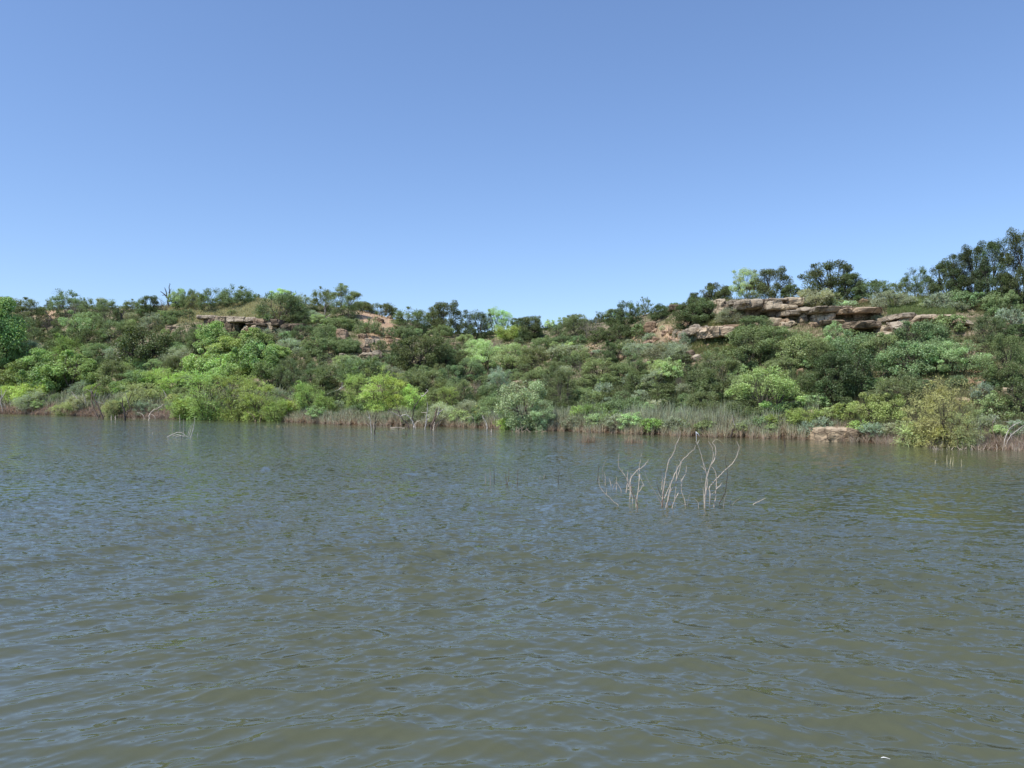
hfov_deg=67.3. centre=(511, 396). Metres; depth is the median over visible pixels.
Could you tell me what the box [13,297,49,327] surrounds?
juniper tree
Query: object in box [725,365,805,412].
mesquite tree
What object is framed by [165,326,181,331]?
slab
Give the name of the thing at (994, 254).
oak tree
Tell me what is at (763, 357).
oak bush
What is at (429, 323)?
juniper tree
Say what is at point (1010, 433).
dead snag
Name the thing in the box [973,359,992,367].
shrub
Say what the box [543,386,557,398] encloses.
oak bush
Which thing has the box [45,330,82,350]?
tall shrub
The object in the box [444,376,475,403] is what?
juniper bush
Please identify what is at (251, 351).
cottonwood tree
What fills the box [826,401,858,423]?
willow bush
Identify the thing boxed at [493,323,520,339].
willow bush
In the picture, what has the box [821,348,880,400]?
oak tree
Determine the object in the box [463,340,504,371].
mesquite tree
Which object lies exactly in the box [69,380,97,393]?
sagebrush
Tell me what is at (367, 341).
slab
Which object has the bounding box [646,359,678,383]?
mesquite bush
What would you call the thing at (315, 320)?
mesquite bush
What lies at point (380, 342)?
juniper bush
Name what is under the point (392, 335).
juniper bush
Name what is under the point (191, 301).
juniper tree
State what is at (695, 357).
slab
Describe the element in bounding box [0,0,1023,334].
sky
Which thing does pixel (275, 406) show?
willow bush
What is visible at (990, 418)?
sagebrush
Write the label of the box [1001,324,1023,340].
oak bush
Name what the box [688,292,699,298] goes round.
oak bush
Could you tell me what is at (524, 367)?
juniper bush
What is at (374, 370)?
juniper bush
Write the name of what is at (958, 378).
juniper bush
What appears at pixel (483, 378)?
shrub
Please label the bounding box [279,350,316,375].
juniper tree
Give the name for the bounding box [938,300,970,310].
sagebrush
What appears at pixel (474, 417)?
shrub
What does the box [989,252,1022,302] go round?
oak tree
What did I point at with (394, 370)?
sagebrush
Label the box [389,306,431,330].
juniper tree
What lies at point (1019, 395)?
oak bush
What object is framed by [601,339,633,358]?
juniper bush
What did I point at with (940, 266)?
oak bush
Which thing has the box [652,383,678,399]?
oak bush
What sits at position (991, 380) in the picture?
juniper bush
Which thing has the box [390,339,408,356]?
oak bush
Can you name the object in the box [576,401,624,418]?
willow bush
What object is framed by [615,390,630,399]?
juniper bush
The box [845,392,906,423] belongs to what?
mesquite bush
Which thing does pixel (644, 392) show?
sagebrush
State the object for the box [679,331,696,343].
sagebrush
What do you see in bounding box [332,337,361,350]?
shrub
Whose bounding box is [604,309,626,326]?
oak bush
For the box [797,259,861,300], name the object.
oak tree
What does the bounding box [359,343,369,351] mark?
boulder
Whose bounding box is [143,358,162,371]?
mesquite bush
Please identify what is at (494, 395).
shrub
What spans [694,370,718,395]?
oak bush
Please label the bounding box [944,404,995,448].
tamarisk bush
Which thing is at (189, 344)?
juniper tree
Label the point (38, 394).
sagebrush
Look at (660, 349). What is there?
sagebrush
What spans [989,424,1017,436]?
mesquite bush
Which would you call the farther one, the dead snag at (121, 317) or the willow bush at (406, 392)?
the dead snag at (121, 317)
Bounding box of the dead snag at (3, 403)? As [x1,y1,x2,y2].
[0,389,10,411]
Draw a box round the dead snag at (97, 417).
[85,384,109,418]
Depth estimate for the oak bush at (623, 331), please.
71.50 m
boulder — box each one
[336,329,348,339]
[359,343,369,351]
[359,352,371,357]
[361,348,370,353]
[372,350,383,360]
[617,351,627,360]
[643,321,655,332]
[668,326,675,334]
[672,329,679,337]
[807,426,846,441]
[844,427,860,441]
[857,298,869,302]
[975,380,986,390]
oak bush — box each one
[94,356,112,372]
[279,312,305,323]
[293,311,309,324]
[308,377,339,389]
[321,389,348,404]
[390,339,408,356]
[439,357,463,368]
[456,350,470,365]
[509,317,524,335]
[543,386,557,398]
[551,349,568,364]
[588,327,606,342]
[594,311,604,321]
[594,388,620,402]
[601,323,634,339]
[601,340,618,361]
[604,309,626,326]
[615,300,641,324]
[622,368,651,392]
[647,303,670,319]
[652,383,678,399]
[659,396,679,411]
[669,301,708,331]
[680,298,717,323]
[682,363,700,385]
[685,296,705,308]
[685,366,700,388]
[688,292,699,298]
[690,299,714,318]
[692,392,710,405]
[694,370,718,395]
[699,282,733,300]
[723,397,761,419]
[727,362,750,371]
[750,265,793,297]
[761,351,782,362]
[779,284,799,297]
[779,404,795,413]
[793,370,828,400]
[805,343,841,366]
[834,272,867,299]
[835,397,853,409]
[924,258,959,293]
[996,377,1023,419]
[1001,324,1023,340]
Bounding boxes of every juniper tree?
[3,296,23,308]
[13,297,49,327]
[18,317,45,347]
[45,288,86,315]
[75,297,106,313]
[93,299,123,324]
[97,319,134,339]
[177,289,197,307]
[181,291,198,306]
[183,291,208,308]
[184,329,205,354]
[185,331,203,352]
[195,287,224,310]
[213,284,257,304]
[252,291,313,320]
[271,358,305,387]
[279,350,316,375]
[309,286,333,310]
[325,283,363,316]
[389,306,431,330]
[420,306,448,324]
[544,367,577,408]
[686,347,740,397]
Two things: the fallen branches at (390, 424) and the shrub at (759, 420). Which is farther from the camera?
the fallen branches at (390, 424)
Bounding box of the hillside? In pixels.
[0,296,1023,449]
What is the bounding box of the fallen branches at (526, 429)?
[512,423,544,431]
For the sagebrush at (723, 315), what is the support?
on the hillside
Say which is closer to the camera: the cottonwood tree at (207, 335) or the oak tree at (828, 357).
the oak tree at (828, 357)
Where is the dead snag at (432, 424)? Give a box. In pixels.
[430,406,445,429]
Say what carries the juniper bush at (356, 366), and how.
on the hillside
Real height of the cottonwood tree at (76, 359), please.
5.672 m
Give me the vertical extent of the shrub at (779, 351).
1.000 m
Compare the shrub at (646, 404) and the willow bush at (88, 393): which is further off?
the willow bush at (88, 393)
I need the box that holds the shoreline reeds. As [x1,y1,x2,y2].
[281,396,1023,452]
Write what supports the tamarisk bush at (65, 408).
on the hillside
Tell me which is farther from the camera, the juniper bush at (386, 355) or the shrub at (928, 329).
the juniper bush at (386, 355)
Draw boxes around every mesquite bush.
[30,399,45,408]
[121,319,138,328]
[121,356,147,370]
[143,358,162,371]
[160,328,169,334]
[267,288,295,297]
[278,331,291,338]
[305,405,327,416]
[309,314,329,323]
[332,355,354,364]
[392,405,406,413]
[414,328,422,335]
[435,364,467,384]
[445,408,469,422]
[452,357,488,381]
[456,334,473,341]
[459,415,475,422]
[460,338,493,354]
[534,367,549,373]
[543,319,554,328]
[549,341,559,347]
[557,317,568,325]
[564,340,577,345]
[584,413,602,426]
[616,412,643,429]
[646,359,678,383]
[659,356,684,380]
[723,373,768,399]
[724,364,747,375]
[729,267,766,298]
[732,422,747,433]
[764,424,780,432]
[790,398,815,407]
[799,356,820,368]
[801,393,831,409]
[821,405,842,420]
[822,320,842,344]
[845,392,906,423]
[864,377,883,385]
[929,339,994,373]
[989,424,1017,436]
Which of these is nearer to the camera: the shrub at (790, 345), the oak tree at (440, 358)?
the shrub at (790, 345)
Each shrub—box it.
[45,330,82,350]
[47,393,64,402]
[79,342,110,358]
[93,359,133,392]
[101,397,133,414]
[110,369,157,392]
[134,308,148,316]
[154,310,169,320]
[162,315,178,324]
[165,309,184,317]
[169,341,184,346]
[169,344,187,353]
[171,367,186,373]
[171,387,189,396]
[228,331,239,336]
[263,333,275,343]
[299,308,314,314]
[302,336,339,355]
[309,323,337,338]
[319,316,356,328]
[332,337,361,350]
[339,340,360,351]
[347,403,364,412]
[395,326,416,337]
[408,364,433,375]
[423,329,440,339]
[423,387,453,406]
[431,324,453,336]
[468,413,482,424]
[470,406,488,413]
[471,374,490,383]
[475,396,502,415]
[475,411,490,422]
[476,382,499,396]
[487,391,503,404]
[504,368,521,374]
[504,371,514,381]
[511,371,524,379]
[520,369,549,385]
[529,334,551,347]
[550,334,570,344]
[565,386,594,399]
[566,334,587,345]
[566,377,593,389]
[568,349,589,360]
[579,356,617,380]
[595,378,615,386]
[597,416,611,424]
[601,362,638,383]
[603,395,644,413]
[618,454,648,508]
[631,323,645,336]
[636,379,660,393]
[640,402,657,410]
[645,437,695,507]
[675,400,692,411]
[678,392,691,404]
[693,419,716,433]
[695,439,739,507]
[718,325,781,364]
[736,315,774,337]
[744,360,758,369]
[747,405,765,415]
[748,325,797,352]
[750,415,774,425]
[762,356,801,374]
[771,349,790,359]
[775,329,829,361]
[790,386,810,399]
[825,330,879,360]
[841,328,859,350]
[854,331,905,355]
[874,340,954,374]
[888,319,958,350]
[895,370,922,385]
[920,335,958,359]
[932,314,968,333]
[946,288,960,296]
[949,290,984,308]
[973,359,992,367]
[973,390,1023,422]
[979,289,1022,310]
[985,307,1001,315]
[985,380,1003,388]
[1004,344,1022,363]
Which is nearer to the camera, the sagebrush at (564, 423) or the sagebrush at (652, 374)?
the sagebrush at (564, 423)
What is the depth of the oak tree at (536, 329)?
86.99 m
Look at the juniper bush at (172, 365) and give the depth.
90.77 m
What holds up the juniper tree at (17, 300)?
on the hillside
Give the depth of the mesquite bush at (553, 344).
78.91 m
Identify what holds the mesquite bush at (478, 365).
on the hillside
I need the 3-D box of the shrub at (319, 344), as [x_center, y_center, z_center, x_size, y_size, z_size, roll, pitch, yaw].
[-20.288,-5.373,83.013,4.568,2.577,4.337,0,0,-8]
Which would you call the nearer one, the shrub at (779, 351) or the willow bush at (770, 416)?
the willow bush at (770, 416)
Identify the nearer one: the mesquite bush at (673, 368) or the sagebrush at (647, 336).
the mesquite bush at (673, 368)
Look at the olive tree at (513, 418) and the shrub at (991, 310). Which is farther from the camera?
the olive tree at (513, 418)
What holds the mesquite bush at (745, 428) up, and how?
on the hillside
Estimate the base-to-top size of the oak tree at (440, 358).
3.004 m
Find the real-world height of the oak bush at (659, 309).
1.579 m
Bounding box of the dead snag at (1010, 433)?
[994,421,1023,447]
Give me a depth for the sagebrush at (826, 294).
55.89 m
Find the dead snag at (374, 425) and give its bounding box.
[366,411,378,433]
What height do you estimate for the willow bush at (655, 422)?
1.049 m
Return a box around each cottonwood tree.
[0,296,29,385]
[0,348,31,369]
[0,361,31,387]
[14,360,74,392]
[16,347,57,370]
[36,349,93,387]
[68,360,110,384]
[179,347,221,374]
[192,320,233,347]
[203,352,254,380]
[204,336,245,355]
[228,338,285,369]
[235,327,273,346]
[248,354,285,383]
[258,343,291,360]
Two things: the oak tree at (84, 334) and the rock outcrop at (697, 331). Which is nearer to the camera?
the rock outcrop at (697, 331)
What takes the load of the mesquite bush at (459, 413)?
on the hillside
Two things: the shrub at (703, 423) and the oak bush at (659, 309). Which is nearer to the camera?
the shrub at (703, 423)
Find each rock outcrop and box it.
[196,315,306,334]
[678,324,742,345]
[706,297,881,327]
[836,312,973,335]
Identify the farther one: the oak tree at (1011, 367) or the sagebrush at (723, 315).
the sagebrush at (723, 315)
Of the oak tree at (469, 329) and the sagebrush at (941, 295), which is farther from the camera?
the oak tree at (469, 329)
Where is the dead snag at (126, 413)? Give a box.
[120,392,132,420]
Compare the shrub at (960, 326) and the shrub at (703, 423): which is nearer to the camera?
the shrub at (703, 423)
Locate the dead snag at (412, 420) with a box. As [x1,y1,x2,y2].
[401,389,427,428]
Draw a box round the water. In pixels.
[0,413,1023,767]
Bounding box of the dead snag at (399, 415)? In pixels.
[388,405,409,428]
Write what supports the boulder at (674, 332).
on the hillside
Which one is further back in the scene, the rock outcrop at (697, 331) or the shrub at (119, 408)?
the shrub at (119, 408)
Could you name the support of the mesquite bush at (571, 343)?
on the hillside
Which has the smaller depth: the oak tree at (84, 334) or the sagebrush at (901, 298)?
the sagebrush at (901, 298)
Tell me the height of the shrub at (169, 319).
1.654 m
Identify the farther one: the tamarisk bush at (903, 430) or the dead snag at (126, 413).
the dead snag at (126, 413)
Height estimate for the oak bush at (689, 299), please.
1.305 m
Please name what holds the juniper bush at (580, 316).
on the hillside
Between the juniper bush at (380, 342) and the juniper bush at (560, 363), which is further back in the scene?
the juniper bush at (380, 342)
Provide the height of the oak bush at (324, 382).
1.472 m
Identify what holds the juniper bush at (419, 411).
on the hillside
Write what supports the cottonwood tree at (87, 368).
on the hillside
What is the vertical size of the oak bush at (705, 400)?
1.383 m
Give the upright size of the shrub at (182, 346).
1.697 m
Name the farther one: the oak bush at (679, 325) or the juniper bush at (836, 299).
the oak bush at (679, 325)
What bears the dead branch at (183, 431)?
in the water
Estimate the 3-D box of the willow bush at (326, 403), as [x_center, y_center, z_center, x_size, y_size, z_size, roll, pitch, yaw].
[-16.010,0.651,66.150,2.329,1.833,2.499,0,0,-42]
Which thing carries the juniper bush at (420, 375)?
on the hillside
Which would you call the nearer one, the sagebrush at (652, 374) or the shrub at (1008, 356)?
the shrub at (1008, 356)
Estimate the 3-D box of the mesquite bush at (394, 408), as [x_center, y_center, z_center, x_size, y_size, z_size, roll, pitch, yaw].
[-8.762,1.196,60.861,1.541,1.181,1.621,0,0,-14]
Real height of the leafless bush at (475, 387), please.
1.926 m
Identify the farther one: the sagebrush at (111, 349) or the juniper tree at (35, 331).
the juniper tree at (35, 331)
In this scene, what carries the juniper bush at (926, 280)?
on the hillside
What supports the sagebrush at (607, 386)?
on the hillside
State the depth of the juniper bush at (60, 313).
130.39 m
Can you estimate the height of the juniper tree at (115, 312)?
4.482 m
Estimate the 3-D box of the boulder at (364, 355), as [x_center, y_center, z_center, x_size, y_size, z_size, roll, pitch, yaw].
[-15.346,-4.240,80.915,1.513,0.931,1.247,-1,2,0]
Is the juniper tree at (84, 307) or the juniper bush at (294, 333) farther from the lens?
the juniper tree at (84, 307)
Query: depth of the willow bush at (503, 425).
51.85 m
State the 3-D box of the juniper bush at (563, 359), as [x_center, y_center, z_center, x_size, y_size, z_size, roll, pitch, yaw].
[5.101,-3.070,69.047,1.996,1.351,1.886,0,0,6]
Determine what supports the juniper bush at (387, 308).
on the hillside
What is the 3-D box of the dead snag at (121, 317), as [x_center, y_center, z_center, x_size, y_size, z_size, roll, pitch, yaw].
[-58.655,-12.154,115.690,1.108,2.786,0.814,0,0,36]
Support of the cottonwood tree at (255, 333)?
on the hillside
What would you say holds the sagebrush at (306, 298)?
on the hillside
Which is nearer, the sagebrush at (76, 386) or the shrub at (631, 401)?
the shrub at (631, 401)
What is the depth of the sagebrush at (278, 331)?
91.84 m
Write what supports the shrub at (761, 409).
on the hillside
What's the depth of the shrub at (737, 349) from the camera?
50.44 m
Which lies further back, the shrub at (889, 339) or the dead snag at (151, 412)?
the dead snag at (151, 412)
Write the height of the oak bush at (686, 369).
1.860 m
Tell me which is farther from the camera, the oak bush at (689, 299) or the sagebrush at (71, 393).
the sagebrush at (71, 393)
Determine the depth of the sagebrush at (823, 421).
39.62 m
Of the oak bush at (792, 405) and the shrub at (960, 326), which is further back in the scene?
the shrub at (960, 326)
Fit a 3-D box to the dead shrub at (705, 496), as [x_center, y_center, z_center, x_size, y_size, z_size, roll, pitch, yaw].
[4.127,1.661,15.409,0.774,1.919,0.942,0,0,28]
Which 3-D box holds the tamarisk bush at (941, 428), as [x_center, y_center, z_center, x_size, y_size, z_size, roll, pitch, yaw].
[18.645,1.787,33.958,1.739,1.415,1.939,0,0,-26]
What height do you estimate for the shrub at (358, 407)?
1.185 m
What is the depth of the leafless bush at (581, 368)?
64.36 m
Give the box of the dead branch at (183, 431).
[168,419,194,436]
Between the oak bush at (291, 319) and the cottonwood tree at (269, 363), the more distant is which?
the oak bush at (291, 319)
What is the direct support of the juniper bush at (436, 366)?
on the hillside
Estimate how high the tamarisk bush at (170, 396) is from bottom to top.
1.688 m
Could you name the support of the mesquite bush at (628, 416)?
on the hillside
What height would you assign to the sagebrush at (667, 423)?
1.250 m
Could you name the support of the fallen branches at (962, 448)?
on the hillside
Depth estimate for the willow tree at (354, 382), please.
64.77 m
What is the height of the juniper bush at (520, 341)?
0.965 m
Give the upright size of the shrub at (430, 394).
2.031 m
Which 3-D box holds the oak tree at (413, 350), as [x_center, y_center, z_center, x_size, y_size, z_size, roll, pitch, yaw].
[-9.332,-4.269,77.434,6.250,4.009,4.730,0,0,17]
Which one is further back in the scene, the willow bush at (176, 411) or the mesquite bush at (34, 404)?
the mesquite bush at (34, 404)
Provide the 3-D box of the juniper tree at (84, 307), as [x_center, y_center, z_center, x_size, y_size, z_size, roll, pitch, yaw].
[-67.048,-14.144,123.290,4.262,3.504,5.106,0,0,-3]
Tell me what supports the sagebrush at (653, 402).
on the hillside
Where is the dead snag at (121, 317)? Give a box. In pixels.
[118,307,125,320]
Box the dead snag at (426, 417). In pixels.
[421,403,429,429]
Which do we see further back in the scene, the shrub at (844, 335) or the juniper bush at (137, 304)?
the juniper bush at (137, 304)
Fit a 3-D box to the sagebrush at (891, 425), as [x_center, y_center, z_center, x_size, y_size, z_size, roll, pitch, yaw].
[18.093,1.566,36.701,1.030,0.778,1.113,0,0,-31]
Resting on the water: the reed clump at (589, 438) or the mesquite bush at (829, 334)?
the reed clump at (589, 438)
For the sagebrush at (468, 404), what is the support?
on the hillside
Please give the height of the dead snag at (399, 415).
2.172 m
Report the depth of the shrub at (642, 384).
53.27 m
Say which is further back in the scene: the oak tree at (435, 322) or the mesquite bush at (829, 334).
the oak tree at (435, 322)
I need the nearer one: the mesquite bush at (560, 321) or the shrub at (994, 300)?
the shrub at (994, 300)
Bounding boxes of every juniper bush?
[50,318,61,327]
[53,312,64,316]
[96,323,110,328]
[118,299,138,312]
[125,315,143,324]
[133,298,148,312]
[151,324,164,332]
[158,356,190,371]
[171,326,190,342]
[179,307,195,317]
[225,309,236,314]
[287,324,316,339]
[296,361,332,384]
[312,357,358,382]
[314,353,331,362]
[333,355,389,375]
[334,357,386,383]
[352,317,385,334]
[355,301,375,311]
[367,302,397,315]
[374,340,387,350]
[374,352,391,361]
[380,327,398,339]
[382,355,399,366]
[395,369,429,388]
[403,369,449,389]
[412,406,442,418]
[426,363,447,379]
[440,338,461,350]
[444,348,462,356]
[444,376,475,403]
[513,337,523,343]
[515,363,531,372]
[517,346,549,364]
[536,365,565,386]
[543,360,568,372]
[550,325,563,335]
[560,315,591,335]
[560,355,576,366]
[565,314,588,325]
[566,353,582,367]
[577,392,600,404]
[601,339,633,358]
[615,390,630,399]
[620,353,648,375]
[636,296,653,316]
[648,356,665,365]
[670,353,692,366]
[683,390,721,411]
[818,291,844,305]
[848,279,891,299]
[858,371,925,413]
[886,282,910,294]
[898,266,937,294]
[916,379,937,390]
[945,375,968,388]
[968,369,1007,386]
[970,313,1018,344]
[975,340,995,353]
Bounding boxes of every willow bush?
[83,383,110,400]
[107,381,132,393]
[131,366,172,385]
[161,393,199,418]
[171,395,194,418]
[257,395,288,421]
[285,399,306,411]
[313,394,337,409]
[399,384,428,413]
[435,383,458,407]
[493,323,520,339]
[493,418,515,429]
[569,405,584,415]
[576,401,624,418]
[599,411,623,417]
[634,417,663,431]
[756,414,792,424]
[781,407,827,427]
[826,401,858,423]
[844,419,873,434]
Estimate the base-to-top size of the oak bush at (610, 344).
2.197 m
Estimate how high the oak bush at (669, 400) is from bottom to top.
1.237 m
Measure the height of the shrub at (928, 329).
2.391 m
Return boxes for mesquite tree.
[57,310,102,333]
[166,291,180,307]
[168,288,187,307]
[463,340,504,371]
[486,306,504,334]
[489,342,531,369]
[496,309,512,327]
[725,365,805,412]
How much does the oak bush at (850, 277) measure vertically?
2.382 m
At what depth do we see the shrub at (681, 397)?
49.27 m
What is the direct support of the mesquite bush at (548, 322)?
on the hillside
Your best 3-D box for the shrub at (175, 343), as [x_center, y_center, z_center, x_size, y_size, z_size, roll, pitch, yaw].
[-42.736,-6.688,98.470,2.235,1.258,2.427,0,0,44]
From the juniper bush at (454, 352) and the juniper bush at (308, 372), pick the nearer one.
the juniper bush at (308, 372)
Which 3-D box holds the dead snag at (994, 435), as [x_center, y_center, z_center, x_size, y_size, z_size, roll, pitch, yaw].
[20.386,1.648,32.401,0.281,1.805,0.749,0,0,42]
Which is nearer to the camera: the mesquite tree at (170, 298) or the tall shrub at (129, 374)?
the tall shrub at (129, 374)
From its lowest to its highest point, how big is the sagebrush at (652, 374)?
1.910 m
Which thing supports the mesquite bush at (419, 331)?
on the hillside
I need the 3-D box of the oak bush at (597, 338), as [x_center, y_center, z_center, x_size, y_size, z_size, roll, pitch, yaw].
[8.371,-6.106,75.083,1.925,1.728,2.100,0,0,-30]
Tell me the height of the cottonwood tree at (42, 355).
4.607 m
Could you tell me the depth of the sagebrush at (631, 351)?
62.05 m
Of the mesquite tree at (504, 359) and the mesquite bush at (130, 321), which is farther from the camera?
the mesquite bush at (130, 321)
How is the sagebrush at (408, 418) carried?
on the hillside
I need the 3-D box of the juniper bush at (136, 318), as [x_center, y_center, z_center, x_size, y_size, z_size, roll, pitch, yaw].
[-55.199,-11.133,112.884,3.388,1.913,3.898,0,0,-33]
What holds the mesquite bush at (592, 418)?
on the hillside
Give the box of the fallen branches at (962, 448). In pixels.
[932,443,1002,449]
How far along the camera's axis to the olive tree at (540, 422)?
49.73 m
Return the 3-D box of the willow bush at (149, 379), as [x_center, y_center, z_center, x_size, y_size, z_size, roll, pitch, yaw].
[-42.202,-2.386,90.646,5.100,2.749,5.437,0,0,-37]
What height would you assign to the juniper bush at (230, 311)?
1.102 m
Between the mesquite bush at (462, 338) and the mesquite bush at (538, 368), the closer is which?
the mesquite bush at (538, 368)
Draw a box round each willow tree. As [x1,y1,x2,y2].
[0,382,15,402]
[8,383,59,406]
[47,333,88,366]
[154,367,193,394]
[173,361,240,419]
[207,368,264,420]
[230,376,282,420]
[287,380,326,411]
[339,368,372,408]
[353,365,400,413]
[381,372,416,411]
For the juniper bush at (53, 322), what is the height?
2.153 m
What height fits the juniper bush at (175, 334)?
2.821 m
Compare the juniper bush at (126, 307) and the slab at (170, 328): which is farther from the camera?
the juniper bush at (126, 307)
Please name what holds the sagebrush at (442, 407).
on the hillside
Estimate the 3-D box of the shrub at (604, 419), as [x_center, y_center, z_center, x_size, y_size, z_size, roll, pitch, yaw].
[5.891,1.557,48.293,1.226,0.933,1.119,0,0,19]
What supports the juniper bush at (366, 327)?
on the hillside
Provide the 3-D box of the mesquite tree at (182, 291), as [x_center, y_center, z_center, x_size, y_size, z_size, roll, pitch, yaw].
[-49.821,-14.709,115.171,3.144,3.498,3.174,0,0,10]
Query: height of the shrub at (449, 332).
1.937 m
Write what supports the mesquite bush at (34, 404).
on the hillside
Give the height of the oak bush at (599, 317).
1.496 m
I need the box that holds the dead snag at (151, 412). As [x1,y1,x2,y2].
[137,405,161,419]
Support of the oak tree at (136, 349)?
on the hillside
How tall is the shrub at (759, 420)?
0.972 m
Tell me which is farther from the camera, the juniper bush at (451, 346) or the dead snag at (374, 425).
the juniper bush at (451, 346)
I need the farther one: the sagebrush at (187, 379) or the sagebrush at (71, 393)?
the sagebrush at (71, 393)
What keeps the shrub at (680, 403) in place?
on the hillside
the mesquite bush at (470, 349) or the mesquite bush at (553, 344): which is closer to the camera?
the mesquite bush at (553, 344)
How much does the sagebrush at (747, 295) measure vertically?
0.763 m
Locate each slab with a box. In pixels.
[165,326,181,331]
[358,333,366,339]
[364,338,379,344]
[372,318,383,321]
[668,304,680,312]
[685,350,694,358]
[691,354,701,361]
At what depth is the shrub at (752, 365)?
50.16 m
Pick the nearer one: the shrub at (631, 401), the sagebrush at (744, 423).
the sagebrush at (744, 423)
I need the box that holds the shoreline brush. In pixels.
[0,382,293,421]
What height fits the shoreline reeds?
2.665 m
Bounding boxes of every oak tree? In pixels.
[43,326,61,350]
[74,328,107,345]
[107,325,178,364]
[139,295,160,313]
[389,335,449,371]
[423,345,454,369]
[426,300,463,332]
[459,309,494,339]
[517,316,541,338]
[520,315,542,339]
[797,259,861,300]
[800,350,863,401]
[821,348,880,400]
[940,251,973,292]
[954,244,991,292]
[970,236,1010,296]
[981,332,1023,387]
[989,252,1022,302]
[1000,226,1023,304]
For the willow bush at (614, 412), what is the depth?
48.85 m
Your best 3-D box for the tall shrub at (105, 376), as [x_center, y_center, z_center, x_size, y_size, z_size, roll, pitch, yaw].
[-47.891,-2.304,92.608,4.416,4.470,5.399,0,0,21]
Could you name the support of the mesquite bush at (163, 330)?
on the hillside
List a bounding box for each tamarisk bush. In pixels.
[48,402,72,415]
[100,399,120,417]
[163,394,180,403]
[892,420,920,445]
[915,422,954,446]
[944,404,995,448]
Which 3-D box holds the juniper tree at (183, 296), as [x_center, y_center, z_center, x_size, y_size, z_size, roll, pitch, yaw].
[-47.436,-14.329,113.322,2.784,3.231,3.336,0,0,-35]
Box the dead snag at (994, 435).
[992,417,997,449]
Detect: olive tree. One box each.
[493,376,547,429]
[528,399,555,430]
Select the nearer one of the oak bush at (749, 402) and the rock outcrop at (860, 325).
the oak bush at (749, 402)
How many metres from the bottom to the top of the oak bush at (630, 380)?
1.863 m
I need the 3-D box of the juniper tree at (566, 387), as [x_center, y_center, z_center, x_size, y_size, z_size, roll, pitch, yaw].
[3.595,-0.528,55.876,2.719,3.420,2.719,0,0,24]
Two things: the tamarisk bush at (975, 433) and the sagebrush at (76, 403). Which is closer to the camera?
the tamarisk bush at (975, 433)
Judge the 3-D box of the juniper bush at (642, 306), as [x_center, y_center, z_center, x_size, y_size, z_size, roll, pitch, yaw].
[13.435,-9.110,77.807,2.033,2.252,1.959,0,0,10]
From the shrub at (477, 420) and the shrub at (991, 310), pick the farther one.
the shrub at (477, 420)
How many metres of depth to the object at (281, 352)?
83.25 m
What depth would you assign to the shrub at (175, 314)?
109.40 m
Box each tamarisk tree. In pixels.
[114,381,169,409]
[896,385,947,446]
[915,374,988,448]
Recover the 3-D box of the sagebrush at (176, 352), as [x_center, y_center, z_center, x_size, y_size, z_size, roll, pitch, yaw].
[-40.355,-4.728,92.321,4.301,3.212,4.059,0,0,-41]
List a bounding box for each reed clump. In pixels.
[575,431,599,442]
[616,435,644,443]
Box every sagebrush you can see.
[10,389,44,410]
[20,339,49,355]
[63,394,93,409]
[66,388,78,397]
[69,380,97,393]
[95,297,109,307]
[98,342,129,358]
[114,392,126,400]
[122,312,139,320]
[132,401,150,415]
[137,311,161,329]
[148,404,159,411]
[157,345,193,365]
[169,374,206,386]
[263,328,287,339]
[266,387,285,400]
[277,337,303,349]
[292,346,304,353]
[296,293,312,310]
[306,310,321,318]
[332,400,345,408]
[374,365,403,377]
[402,414,418,422]
[423,402,454,423]
[454,399,478,413]
[485,366,514,393]
[544,343,592,355]
[559,365,573,372]
[560,415,581,429]
[592,382,613,395]
[603,413,624,430]
[621,342,655,355]
[631,389,650,400]
[634,368,664,391]
[640,341,690,360]
[642,332,656,340]
[645,399,667,409]
[662,340,688,360]
[662,415,690,429]
[670,345,689,361]
[674,383,693,392]
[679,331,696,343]
[714,307,745,323]
[736,420,750,427]
[743,291,759,298]
[796,287,838,306]
[798,416,835,436]
[812,415,839,425]
[843,300,856,305]
[848,422,884,436]
[868,290,918,307]
[881,423,899,435]
[923,290,954,307]
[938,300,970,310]
[968,381,993,399]
[969,412,1003,429]
[995,306,1023,325]
[1001,419,1023,436]
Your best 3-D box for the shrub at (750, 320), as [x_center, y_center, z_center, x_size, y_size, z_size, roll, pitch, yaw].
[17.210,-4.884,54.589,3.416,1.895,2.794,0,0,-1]
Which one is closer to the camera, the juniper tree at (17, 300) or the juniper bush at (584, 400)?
the juniper bush at (584, 400)
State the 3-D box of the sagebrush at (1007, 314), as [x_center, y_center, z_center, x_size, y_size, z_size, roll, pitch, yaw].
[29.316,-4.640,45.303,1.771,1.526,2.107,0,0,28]
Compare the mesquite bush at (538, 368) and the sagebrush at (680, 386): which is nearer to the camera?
the sagebrush at (680, 386)
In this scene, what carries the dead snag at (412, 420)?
in the water
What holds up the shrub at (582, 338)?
on the hillside
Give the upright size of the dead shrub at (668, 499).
1.929 m
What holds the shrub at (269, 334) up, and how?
on the hillside
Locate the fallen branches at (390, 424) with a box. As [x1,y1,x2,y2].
[371,421,410,427]

